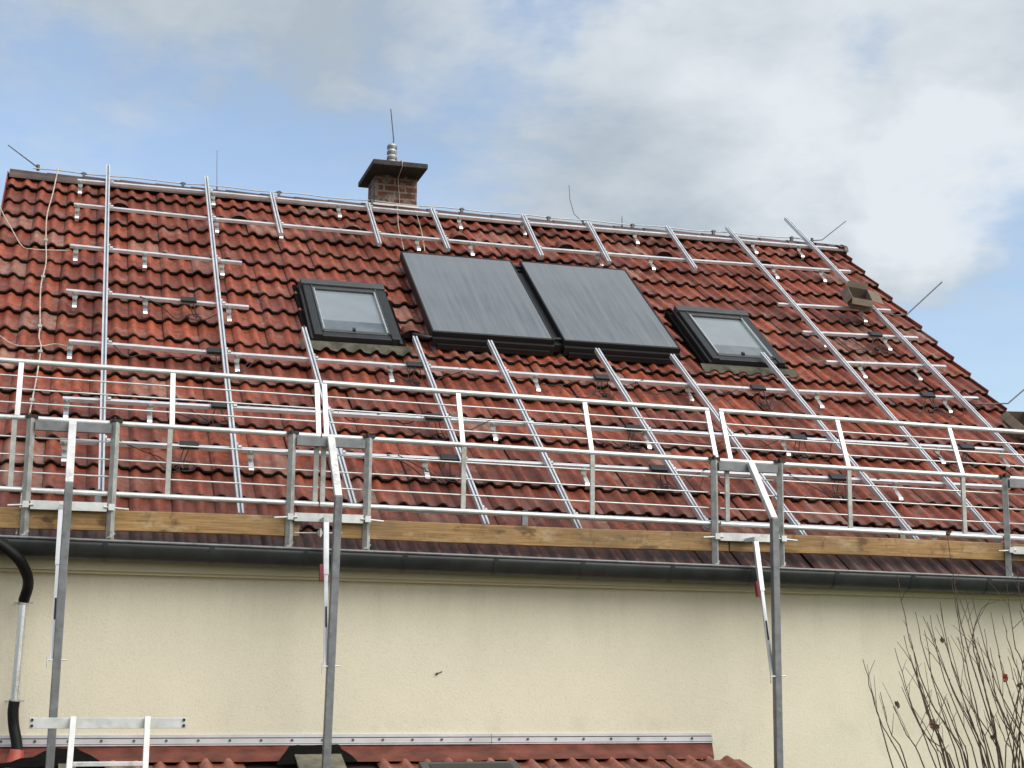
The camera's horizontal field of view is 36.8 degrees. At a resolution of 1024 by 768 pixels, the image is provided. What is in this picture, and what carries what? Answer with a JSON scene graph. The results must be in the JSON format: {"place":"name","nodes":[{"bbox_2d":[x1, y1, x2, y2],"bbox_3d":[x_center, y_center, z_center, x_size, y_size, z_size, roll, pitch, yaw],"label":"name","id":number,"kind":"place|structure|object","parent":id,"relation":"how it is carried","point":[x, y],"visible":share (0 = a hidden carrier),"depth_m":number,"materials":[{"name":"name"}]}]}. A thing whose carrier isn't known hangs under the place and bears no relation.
{"place":"outdoors","nodes":[
{"label":"outdoors","id":0,"kind":"place"},
{"bbox_2d":[0,0,1023,411],"label":"sky","id":1,"kind":"structure","parent":0,"point":[901,122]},
{"bbox_3d":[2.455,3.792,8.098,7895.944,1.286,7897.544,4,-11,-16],"label":"ground","id":2,"kind":"structure","parent":0,"visible":0},
{"bbox_2d":[7,413,128,767],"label":"edge guard bracket","id":3,"kind":"object","parent":2,"relation":"on","point":[66,507],"visible":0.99,"depth_m":10.35,"materials":[{"name":"metal"}]},
{"bbox_2d":[0,507,299,536],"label":"toe board","id":4,"kind":"object","parent":3,"relation":"attached to","point":[185,522],"visible":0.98,"depth_m":10.64,"materials":[{"name":"brown wood"}]},
{"bbox_2d":[295,528,331,536],"bbox_3d":[-1.371,1.055,10.923,0.340,0.060,0.048,4,-11,-16],"label":"tie rod","id":5,"kind":"object","parent":4,"relation":"attached to","point":[319,532],"visible":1,"depth_m":10.91,"materials":[{"name":"metal"}]},
{"bbox_2d":[0,414,320,506],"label":"guardrail panel","id":6,"kind":"object","parent":3,"relation":"attached to","point":[98,494],"visible":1,"depth_m":10.72,"materials":[{"name":"metal"}]},
{"bbox_2d":[0,357,320,433],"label":"guardrail panel","id":7,"kind":"object","parent":6,"relation":"on","point":[172,373],"visible":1,"depth_m":10.92,"materials":[{"name":"silver metal"}]},
{"bbox_2d":[29,716,186,767],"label":"ladder","id":8,"kind":"object","parent":2,"relation":"on","point":[73,723],"visible":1,"depth_m":9.41,"materials":[{"name":"metal"}]},
{"bbox_2d":[274,429,383,767],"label":"edge guard bracket","id":9,"kind":"object","parent":2,"relation":"on","point":[337,518],"visible":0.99,"depth_m":10.73,"materials":[{"name":"metal"}]},
{"bbox_2d":[319,434,711,525],"bbox_3d":[0.098,0.747,11.440,3.057,0.611,0.039,4,-11,-16],"label":"guardrail panel","id":10,"kind":"object","parent":9,"relation":"attached to","point":[524,515],"visible":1,"depth_m":11.40,"materials":[{"name":"metal"}]},
{"bbox_2d":[0,143,1023,767],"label":"house","id":11,"kind":"structure","parent":2,"relation":"on","point":[212,633],"depth_m":12.20,"materials":[{"name":"tile"}]},
{"bbox_2d":[15,167,58,534],"bbox_3d":[-4.087,-0.648,13.379,0.082,4.328,5.579,4,-11,-16],"label":"down conductor","id":12,"kind":"object","parent":11,"relation":"attached to","point":[40,351],"visible":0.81,"depth_m":13.43,"materials":[{"name":"metal"}]},
{"bbox_2d":[0,335,66,346],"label":"branch cable","id":13,"kind":"object","parent":12,"relation":"attached to","point":[32,346],"visible":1,"depth_m":12.83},
{"bbox_2d":[0,206,69,250],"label":"branch cable","id":14,"kind":"object","parent":12,"relation":"attached to","point":[21,244],"visible":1,"depth_m":14.64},
{"bbox_2d":[61,441,67,465],"bbox_3d":[-3.311,0.516,11.395,0.046,0.191,0.128,4,-11,-16],"label":"roof hook","id":15,"kind":"object","parent":11,"relation":"attached to","point":[64,451],"visible":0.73,"depth_m":11.40,"materials":[{"name":"silver metal"}]},
{"bbox_2d":[60,438,1010,489],"bbox_3d":[0.521,0.670,12.528,8.069,0.072,0.046,3,-11,-16],"label":"cross rail","id":16,"kind":"object","parent":15,"relation":"attached to","point":[800,477],"visible":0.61,"depth_m":12.52,"materials":[{"name":"metal"}]},
{"bbox_2d":[120,441,198,471],"bbox_3d":[-2.643,0.537,11.545,0.580,0.261,0.187,4,-11,-16],"label":"power optimizer","id":17,"kind":"object","parent":16,"relation":"attached to","point":[190,443],"visible":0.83,"depth_m":11.60,"materials":[{"name":"black plastic"}]},
{"bbox_2d":[387,454,458,483],"bbox_3d":[-0.695,0.660,12.100,0.568,0.255,0.171,4,-11,-16],"label":"power optimizer","id":18,"kind":"object","parent":16,"relation":"attached to","point":[449,457],"visible":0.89,"depth_m":12.13,"materials":[{"name":"black plastic"}]},
{"bbox_2d":[649,464,704,493],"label":"power optimizer","id":19,"kind":"object","parent":16,"relation":"attached to","point":[657,468],"visible":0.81,"depth_m":12.65,"materials":[{"name":"black plastic"}]},
{"bbox_2d":[789,473,856,502],"bbox_3d":[2.774,0.887,13.069,0.852,0.269,0.194,4,-11,-20],"label":"power optimizer","id":20,"kind":"object","parent":16,"relation":"attached to","point":[836,477],"visible":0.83,"depth_m":13.08,"materials":[{"name":"black plastic"}]},
{"bbox_2d":[63,399,69,417],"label":"roof hook","id":21,"kind":"object","parent":11,"relation":"attached to","point":[66,409],"visible":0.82,"depth_m":11.97,"materials":[{"name":"silver metal"}]},
{"bbox_2d":[62,396,1005,452],"bbox_3d":[0.537,0.368,13.152,8.414,0.057,0.046,3,-11,-16],"label":"cross rail","id":22,"kind":"object","parent":21,"relation":"attached to","point":[288,411],"visible":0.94,"depth_m":12.78,"materials":[{"name":"metal"}]},
{"bbox_2d":[175,402,238,427],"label":"power optimizer","id":23,"kind":"object","parent":22,"relation":"attached to","point":[220,406],"visible":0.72,"depth_m":12.26,"materials":[{"name":"black plastic"}]},
{"bbox_2d":[377,413,487,439],"bbox_3d":[-0.630,0.355,12.742,0.972,0.238,0.176,4,-11,-16],"label":"power optimizer","id":24,"kind":"object","parent":22,"relation":"attached to","point":[438,419],"visible":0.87,"depth_m":12.74,"materials":[{"name":"black plastic"}]},
{"bbox_2d":[487,340,581,527],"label":"slope rail","id":25,"kind":"object","parent":22,"relation":"attached to","point":[545,458],"visible":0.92,"depth_m":12.77,"materials":[{"name":"metal"}]},
{"bbox_2d":[572,424,641,451],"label":"power optimizer","id":26,"kind":"object","parent":22,"relation":"attached to","point":[636,447],"visible":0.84,"depth_m":13.19,"materials":[{"name":"black plastic"}]},
{"bbox_2d":[669,430,784,446],"bbox_3d":[1.892,0.490,13.516,1.104,0.119,0.063,4,-11,-16],"label":"string cable","id":27,"kind":"object","parent":22,"relation":"hanging from","point":[723,441],"visible":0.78,"depth_m":13.49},
{"bbox_2d":[745,434,831,460],"bbox_3d":[2.490,0.551,13.617,0.870,0.245,0.181,4,-11,-18],"label":"power optimizer","id":28,"kind":"object","parent":22,"relation":"attached to","point":[799,437],"visible":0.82,"depth_m":13.63,"materials":[{"name":"black plastic"}]},
{"bbox_2d":[924,443,976,467],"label":"power optimizer","id":29,"kind":"object","parent":22,"relation":"attached to","point":[965,446],"visible":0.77,"depth_m":14.09,"materials":[{"name":"black plastic"}]},
{"bbox_2d":[67,342,72,361],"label":"roof hook","id":30,"kind":"object","parent":11,"relation":"attached to","point":[69,350],"visible":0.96,"depth_m":12.83,"materials":[{"name":"silver metal"}]},
{"bbox_2d":[69,339,978,400],"bbox_3d":[0.466,-0.084,14.047,8.682,0.112,0.132,4,-11,-16],"label":"cross rail","id":31,"kind":"object","parent":30,"relation":"attached to","point":[435,368],"visible":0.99,"depth_m":13.81,"materials":[{"name":"metal"}]},
{"bbox_2d":[112,343,201,358],"bbox_3d":[-3.006,-0.267,13.044,0.755,0.123,0.044,4,-11,-17],"label":"string cable","id":32,"kind":"object","parent":31,"relation":"hanging from","point":[151,356],"visible":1,"depth_m":13.02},
{"bbox_2d":[207,347,255,373],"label":"power optimizer","id":33,"kind":"object","parent":31,"relation":"attached to","point":[212,350],"visible":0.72,"depth_m":13.11,"materials":[{"name":"black plastic"}]},
{"bbox_2d":[301,327,355,502],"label":"slope rail","id":34,"kind":"object","parent":31,"relation":"attached to","point":[312,356],"visible":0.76,"depth_m":12.39,"materials":[{"name":"metal"}]},
{"bbox_2d":[386,361,470,386],"bbox_3d":[-0.720,-0.079,13.593,0.776,0.248,0.170,4,-11,-16],"label":"power optimizer","id":35,"kind":"object","parent":31,"relation":"attached to","point":[412,364],"visible":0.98,"depth_m":13.56,"materials":[{"name":"black plastic"}]},
{"bbox_2d":[412,336,489,524],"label":"slope rail","id":36,"kind":"object","parent":31,"relation":"attached to","point":[451,434],"visible":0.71,"depth_m":12.66,"materials":[{"name":"metal"}]},
{"bbox_2d":[459,368,580,385],"bbox_3d":[0.121,-0.049,13.909,1.253,0.118,0.076,3,-10,-14],"label":"string cable","id":37,"kind":"object","parent":31,"relation":"hanging from","point":[522,378],"visible":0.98,"depth_m":13.91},
{"bbox_2d":[559,374,642,397],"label":"power optimizer","id":38,"kind":"object","parent":31,"relation":"attached to","point":[602,377],"visible":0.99,"depth_m":14.02,"materials":[{"name":"black plastic"}]},
{"bbox_2d":[594,348,710,529],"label":"slope rail","id":39,"kind":"object","parent":31,"relation":"attached to","point":[668,464],"visible":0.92,"depth_m":13.11,"materials":[{"name":"metal"}]},
{"bbox_2d":[635,381,737,395],"bbox_3d":[1.640,0.056,14.308,1.103,0.138,0.086,4,-11,-19],"label":"string cable","id":40,"kind":"object","parent":31,"relation":"hanging from","point":[684,394],"visible":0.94,"depth_m":14.25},
{"bbox_2d":[669,354,806,534],"bbox_3d":[1.934,0.471,13.426,0.084,1.959,2.556,4,-11,-18],"label":"slope rail","id":41,"kind":"object","parent":31,"relation":"attached to","point":[770,490],"visible":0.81,"depth_m":13.48,"materials":[{"name":"metal"}]},
{"bbox_2d":[750,384,798,410],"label":"power optimizer","id":42,"kind":"object","parent":31,"relation":"attached to","point":[759,388],"visible":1,"depth_m":14.45,"materials":[{"name":"black plastic"}]},
{"bbox_2d":[759,352,918,538],"bbox_3d":[2.876,0.484,13.786,0.084,2.068,2.697,4,-11,-17],"label":"slope rail","id":43,"kind":"object","parent":31,"relation":"attached to","point":[866,480],"visible":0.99,"depth_m":13.72,"materials":[{"name":"metal"}]},
{"bbox_2d":[888,392,981,416],"bbox_3d":[4.162,0.199,15.056,1.048,0.248,0.199,4,-11,-16],"label":"power optimizer","id":44,"kind":"object","parent":31,"relation":"attached to","point":[925,395],"visible":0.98,"depth_m":15.01,"materials":[{"name":"black plastic"}]},
{"bbox_2d":[72,292,77,310],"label":"roof hook","id":45,"kind":"object","parent":11,"relation":"attached to","point":[74,300],"visible":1,"depth_m":13.71,"materials":[{"name":"silver metal"}]},
{"bbox_2d":[66,289,248,309],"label":"cross rail","id":46,"kind":"object","parent":45,"relation":"attached to","point":[152,298],"visible":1,"depth_m":13.91,"materials":[{"name":"metal"}]},
{"bbox_2d":[140,296,225,320],"bbox_3d":[-2.955,-0.684,13.905,0.794,0.243,0.175,4,-11,-16],"label":"power optimizer","id":47,"kind":"object","parent":46,"relation":"attached to","point":[189,300],"visible":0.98,"depth_m":13.91,"materials":[{"name":"black plastic"}]},
{"bbox_2d":[73,246,78,263],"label":"roof hook","id":48,"kind":"object","parent":11,"relation":"attached to","point":[75,252],"visible":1,"depth_m":14.60,"materials":[{"name":"silver metal"}]},
{"bbox_2d":[142,253,146,270],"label":"roof hook","id":49,"kind":"object","parent":11,"relation":"attached to","point":[144,257],"visible":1,"depth_m":14.74,"materials":[{"name":"silver metal"}]},
{"bbox_2d":[70,244,241,264],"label":"cross rail","id":50,"kind":"object","parent":49,"relation":"attached to","point":[152,254],"visible":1,"depth_m":14.81,"materials":[{"name":"metal"}]},
{"bbox_2d":[143,298,147,316],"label":"roof hook","id":51,"kind":"object","parent":11,"relation":"attached to","point":[145,307],"visible":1,"depth_m":13.85,"materials":[{"name":"silver metal"}]},
{"bbox_2d":[147,404,152,422],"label":"roof hook","id":52,"kind":"object","parent":11,"relation":"attached to","point":[149,414],"visible":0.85,"depth_m":12.14,"materials":[{"name":"silver metal"}]},
{"bbox_2d":[226,306,230,324],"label":"roof hook","id":53,"kind":"object","parent":11,"relation":"attached to","point":[228,310],"visible":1,"depth_m":14.02,"materials":[{"name":"silver metal"}]},
{"bbox_2d":[234,355,239,373],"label":"roof hook","id":54,"kind":"object","parent":11,"relation":"attached to","point":[236,361],"visible":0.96,"depth_m":13.18,"materials":[{"name":"silver metal"}]},
{"bbox_2d":[247,451,253,473],"bbox_3d":[-1.995,0.600,11.764,0.046,0.191,0.128,4,-11,-16],"label":"roof hook","id":55,"kind":"object","parent":11,"relation":"attached to","point":[250,454],"visible":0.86,"depth_m":11.77,"materials":[{"name":"silver metal"}]},
{"bbox_2d":[292,278,413,355],"bbox_3d":[-1.541,-0.632,14.542,1.030,0.904,1.158,4,-11,-16],"label":"roof window","id":56,"kind":"structure","parent":11,"relation":"in","point":[336,315],"depth_m":14.41,"materials":[{"name":"grey glass"}]},
{"bbox_2d":[0,733,751,767],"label":"lean to","id":57,"kind":"object","parent":11,"relation":"attached to","point":[600,750],"visible":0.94,"depth_m":10.83,"materials":[{"name":"tile"}]},
{"bbox_2d":[387,365,393,384],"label":"roof hook","id":58,"kind":"object","parent":11,"relation":"attached to","point":[390,374],"visible":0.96,"depth_m":13.53,"materials":[{"name":"silver metal"}]},
{"bbox_2d":[373,151,424,250],"bbox_3d":[-1.157,-2.033,16.945,0.530,1.486,1.179,4,-11,-16],"label":"chimney conductor","id":59,"kind":"object","parent":11,"relation":"attached to","point":[387,204],"visible":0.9,"depth_m":17.47,"materials":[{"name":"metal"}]},
{"bbox_2d":[410,333,431,339],"bbox_3d":[-0.834,-0.450,14.326,0.298,0.088,0.136,-3,-11,17],"label":"collector pipe","id":60,"kind":"object","parent":11,"relation":"attached to","point":[423,336],"visible":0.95,"depth_m":14.27,"materials":[{"name":"black plastic"}]},
{"bbox_2d":[33,168,810,240],"bbox_3d":[-0.704,-2.001,17.555,9.100,0.102,0.078,4,-11,-16],"label":"ridge conductor","id":61,"kind":"object","parent":11,"relation":"attached to","point":[460,209],"visible":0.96,"depth_m":17.40,"materials":[{"name":"metal"}]},
{"bbox_2d":[422,459,429,481],"bbox_3d":[-0.677,0.684,12.134,0.046,0.191,0.128,4,-11,-16],"label":"roof hook","id":62,"kind":"object","parent":11,"relation":"attached to","point":[425,466],"visible":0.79,"depth_m":12.14,"materials":[{"name":"silver metal"}]},
{"bbox_2d":[74,203,850,273],"bbox_3d":[-0.227,-1.535,16.727,8.731,0.125,0.150,4,-11,-16],"label":"cross rail","id":63,"kind":"object","parent":11,"relation":"attached to","point":[186,216],"visible":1,"depth_m":16.50,"materials":[{"name":"metal"}]},
{"bbox_2d":[269,192,283,236],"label":"slope rail","id":64,"kind":"object","parent":63,"relation":"attached to","point":[278,222],"visible":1,"depth_m":16.18,"materials":[{"name":"metal"}]},
{"bbox_2d":[365,202,381,246],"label":"slope rail","id":65,"kind":"object","parent":63,"relation":"attached to","point":[376,231],"visible":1,"depth_m":16.42,"materials":[{"name":"metal"}]},
{"bbox_2d":[429,207,450,251],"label":"slope rail","id":66,"kind":"object","parent":63,"relation":"attached to","point":[443,236],"visible":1,"depth_m":16.66,"materials":[{"name":"metal"}]},
{"bbox_2d":[521,214,543,258],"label":"slope rail","id":67,"kind":"object","parent":63,"relation":"attached to","point":[536,244],"visible":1,"depth_m":16.98,"materials":[{"name":"metal"}]},
{"bbox_2d":[586,221,610,264],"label":"slope rail","id":68,"kind":"object","parent":63,"relation":"attached to","point":[602,249],"visible":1,"depth_m":17.18,"materials":[{"name":"metal"}]},
{"bbox_2d":[665,226,697,270],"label":"slope rail","id":69,"kind":"object","parent":63,"relation":"attached to","point":[683,251],"visible":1,"depth_m":17.50,"materials":[{"name":"metal"}]},
{"bbox_2d":[399,251,554,356],"bbox_3d":[-0.379,-0.812,15.243,1.190,1.311,1.574,4,-11,-16],"label":"solar collector","id":70,"kind":"object","parent":11,"relation":"attached to","point":[474,304],"visible":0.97,"depth_m":15.00,"materials":[{"name":"grey glass"}]},
{"bbox_2d":[490,423,497,443],"bbox_3d":[-0.151,0.415,12.899,0.046,0.191,0.128,4,-11,-16],"label":"roof hook","id":71,"kind":"object","parent":11,"relation":"attached to","point":[492,429],"visible":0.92,"depth_m":12.88,"materials":[{"name":"silver metal"}]},
{"bbox_2d":[533,375,540,394],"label":"roof hook","id":72,"kind":"object","parent":11,"relation":"attached to","point":[536,384],"visible":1,"depth_m":13.88,"materials":[{"name":"silver metal"}]},
{"bbox_2d":[514,265,562,352],"bbox_3d":[0.230,-0.774,15.445,0.098,1.200,1.519,4,-11,-16],"label":"collector joint","id":73,"kind":"object","parent":11,"relation":"attached to","point":[558,345],"visible":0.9,"depth_m":15.24,"materials":[{"name":"black metal"}]},
{"bbox_2d":[581,467,589,489],"bbox_3d":[0.593,0.765,12.490,0.046,0.191,0.128,4,-11,-16],"label":"roof hook","id":74,"kind":"object","parent":11,"relation":"attached to","point":[585,478],"visible":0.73,"depth_m":12.48,"materials":[{"name":"silver metal"}]},
{"bbox_2d":[519,261,680,364],"bbox_3d":[0.852,-0.740,15.602,1.189,1.320,1.586,4,-11,-16],"label":"solar collector","id":75,"kind":"object","parent":11,"relation":"on","point":[611,314],"visible":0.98,"depth_m":15.37,"materials":[{"name":"grey glass"}]},
{"bbox_2d":[685,385,693,403],"bbox_3d":[1.642,0.101,14.278,0.046,0.191,0.128,4,-11,-16],"label":"roof hook","id":76,"kind":"object","parent":11,"relation":"attached to","point":[687,390],"visible":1,"depth_m":14.29,"materials":[{"name":"silver metal"}]},
{"bbox_2d":[380,510,1023,535],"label":"cross rail","id":77,"kind":"object","parent":11,"relation":"attached to","point":[718,522],"visible":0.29,"depth_m":12.16,"materials":[{"name":"metal"}]},
{"bbox_2d":[664,305,799,377],"bbox_3d":[2.195,-0.431,15.663,1.020,0.891,1.145,4,-11,-16],"label":"roof window","id":78,"kind":"structure","parent":11,"relation":"in","point":[721,340],"depth_m":15.54,"materials":[{"name":"glass"}]},
{"bbox_2d":[751,242,757,255],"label":"roof hook","id":79,"kind":"object","parent":11,"relation":"attached to","point":[754,248],"visible":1,"depth_m":18.26,"materials":[{"name":"silver metal"}]},
{"bbox_2d":[77,179,837,250],"bbox_3d":[-0.305,-1.873,17.374,8.861,0.102,0.105,4,-11,-16],"label":"cross rail","id":80,"kind":"object","parent":79,"relation":"attached to","point":[97,182],"visible":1,"depth_m":17.20,"materials":[{"name":"metal"}]},
{"bbox_2d":[98,164,113,490],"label":"slope rail","id":81,"kind":"object","parent":80,"relation":"attached to","point":[103,399],"visible":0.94,"depth_m":13.08,"materials":[{"name":"metal"}]},
{"bbox_2d":[204,176,243,513],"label":"slope rail","id":82,"kind":"object","parent":80,"relation":"attached to","point":[231,424],"visible":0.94,"depth_m":13.19,"materials":[{"name":"metal"}]},
{"bbox_2d":[725,226,1000,542],"bbox_3d":[3.299,-0.294,15.550,0.083,4.165,5.450,3,-11,-15],"label":"slope rail","id":83,"kind":"object","parent":80,"relation":"attached to","point":[950,485],"visible":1,"depth_m":14.99,"materials":[{"name":"metal"}]},
{"bbox_2d":[784,217,1023,467],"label":"slope rail","id":84,"kind":"object","parent":80,"relation":"attached to","point":[961,399],"visible":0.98,"depth_m":15.88,"materials":[{"name":"metal"}]},
{"bbox_2d":[840,281,883,311],"bbox_3d":[3.829,-0.961,16.852,0.445,0.389,0.354,1,-10,-5],"label":"cardboard box","id":85,"kind":"object","parent":84,"relation":"on","point":[858,296],"visible":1,"depth_m":16.84,"materials":[{"name":"brown cardboard"}]},
{"bbox_2d":[814,392,823,410],"bbox_3d":[2.921,0.172,14.658,0.046,0.191,0.128,4,-11,-16],"label":"roof hook","id":86,"kind":"object","parent":11,"relation":"attached to","point":[816,395],"visible":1,"depth_m":14.66,"materials":[{"name":"silver metal"}]},
{"bbox_2d":[859,310,867,324],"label":"roof hook","id":87,"kind":"object","parent":11,"relation":"attached to","point":[862,316],"visible":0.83,"depth_m":16.87,"materials":[{"name":"silver metal"}]},
{"bbox_2d":[777,302,890,312],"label":"cross rail","id":88,"kind":"object","parent":87,"relation":"attached to","point":[826,307],"visible":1,"depth_m":16.79,"materials":[{"name":"metal"}]},
{"bbox_2d":[883,337,891,352],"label":"roof hook","id":89,"kind":"object","parent":11,"relation":"attached to","point":[887,344],"visible":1,"depth_m":16.28,"materials":[{"name":"silver metal"}]},
{"bbox_2d":[802,330,917,339],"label":"cross rail","id":90,"kind":"object","parent":89,"relation":"attached to","point":[842,334],"visible":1,"depth_m":16.20,"materials":[{"name":"metal"}]},
{"bbox_2d":[820,330,888,351],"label":"power optimizer","id":91,"kind":"object","parent":90,"relation":"attached to","point":[874,334],"visible":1,"depth_m":16.20,"materials":[{"name":"black plastic"}]},
{"bbox_2d":[892,482,902,501],"bbox_3d":[3.313,0.938,13.253,0.046,0.191,0.128,4,-11,-16],"label":"roof hook","id":92,"kind":"object","parent":11,"relation":"attached to","point":[898,494],"visible":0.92,"depth_m":13.26,"materials":[{"name":"silver metal"}]},
{"bbox_2d":[881,282,941,315],"bbox_3d":[4.497,-0.960,17.307,0.846,0.481,0.111,5,-11,-24],"label":"lightning rod","id":93,"kind":"object","parent":11,"relation":"attached to","point":[916,305],"visible":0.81,"depth_m":17.35,"materials":[{"name":"grey metal"}]},
{"bbox_2d":[913,366,921,382],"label":"roof hook","id":94,"kind":"object","parent":11,"relation":"attached to","point":[917,374],"visible":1,"depth_m":15.69,"materials":[{"name":"silver metal"}]},
{"bbox_2d":[825,360,946,368],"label":"cross rail","id":95,"kind":"object","parent":94,"relation":"attached to","point":[856,363],"visible":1,"depth_m":15.62,"materials":[{"name":"metal"}]},
{"bbox_2d":[1000,411,1023,438],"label":"cardboard box","id":96,"kind":"object","parent":11,"relation":"on","point":[1013,419],"visible":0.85,"depth_m":14.90,"materials":[{"name":"brown cardboard"}]},
{"bbox_2d":[703,455,797,767],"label":"edge guard bracket","id":97,"kind":"object","parent":2,"relation":"on","point":[776,538],"visible":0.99,"depth_m":11.54,"materials":[{"name":"metal"}]},
{"bbox_2d":[322,380,717,456],"bbox_3d":[0.098,0.278,11.619,3.068,0.467,0.204,4,-11,-16],"label":"guardrail panel","id":98,"kind":"object","parent":97,"relation":"attached to","point":[459,405],"visible":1,"depth_m":11.64,"materials":[{"name":"silver metal"}]},
{"bbox_2d":[341,520,728,551],"bbox_3d":[0.204,1.123,11.395,3.020,0.154,0.038,3,-11,-16],"label":"toe board","id":99,"kind":"object","parent":97,"relation":"attached to","point":[390,530],"visible":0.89,"depth_m":11.36,"materials":[{"name":"brown wood"}]},
{"bbox_2d":[728,533,1023,561],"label":"toe board","id":100,"kind":"object","parent":97,"relation":"attached to","point":[844,545],"visible":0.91,"depth_m":12.17,"materials":[{"name":"brown wood"}]},
{"bbox_2d":[863,530,1023,767],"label":"bare shrub","id":101,"kind":"object","parent":2,"relation":"on","point":[933,724],"visible":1,"depth_m":8.92,"materials":[{"name":"brown plant"}]},
{"bbox_2d":[998,473,1023,575],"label":"edge guard bracket","id":102,"kind":"object","parent":2,"relation":"on","point":[1009,550],"visible":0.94,"depth_m":12.48,"materials":[{"name":"metal"}]},
{"bbox_2d":[718,458,1023,540],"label":"guardrail panel","id":103,"kind":"object","parent":102,"relation":"attached to","point":[901,533],"visible":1,"depth_m":12.20,"materials":[{"name":"metal"}]},
{"bbox_2d":[718,408,1023,472],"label":"guardrail panel","id":104,"kind":"object","parent":102,"relation":"attached to","point":[839,431],"visible":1,"depth_m":12.43,"materials":[{"name":"silver metal"}]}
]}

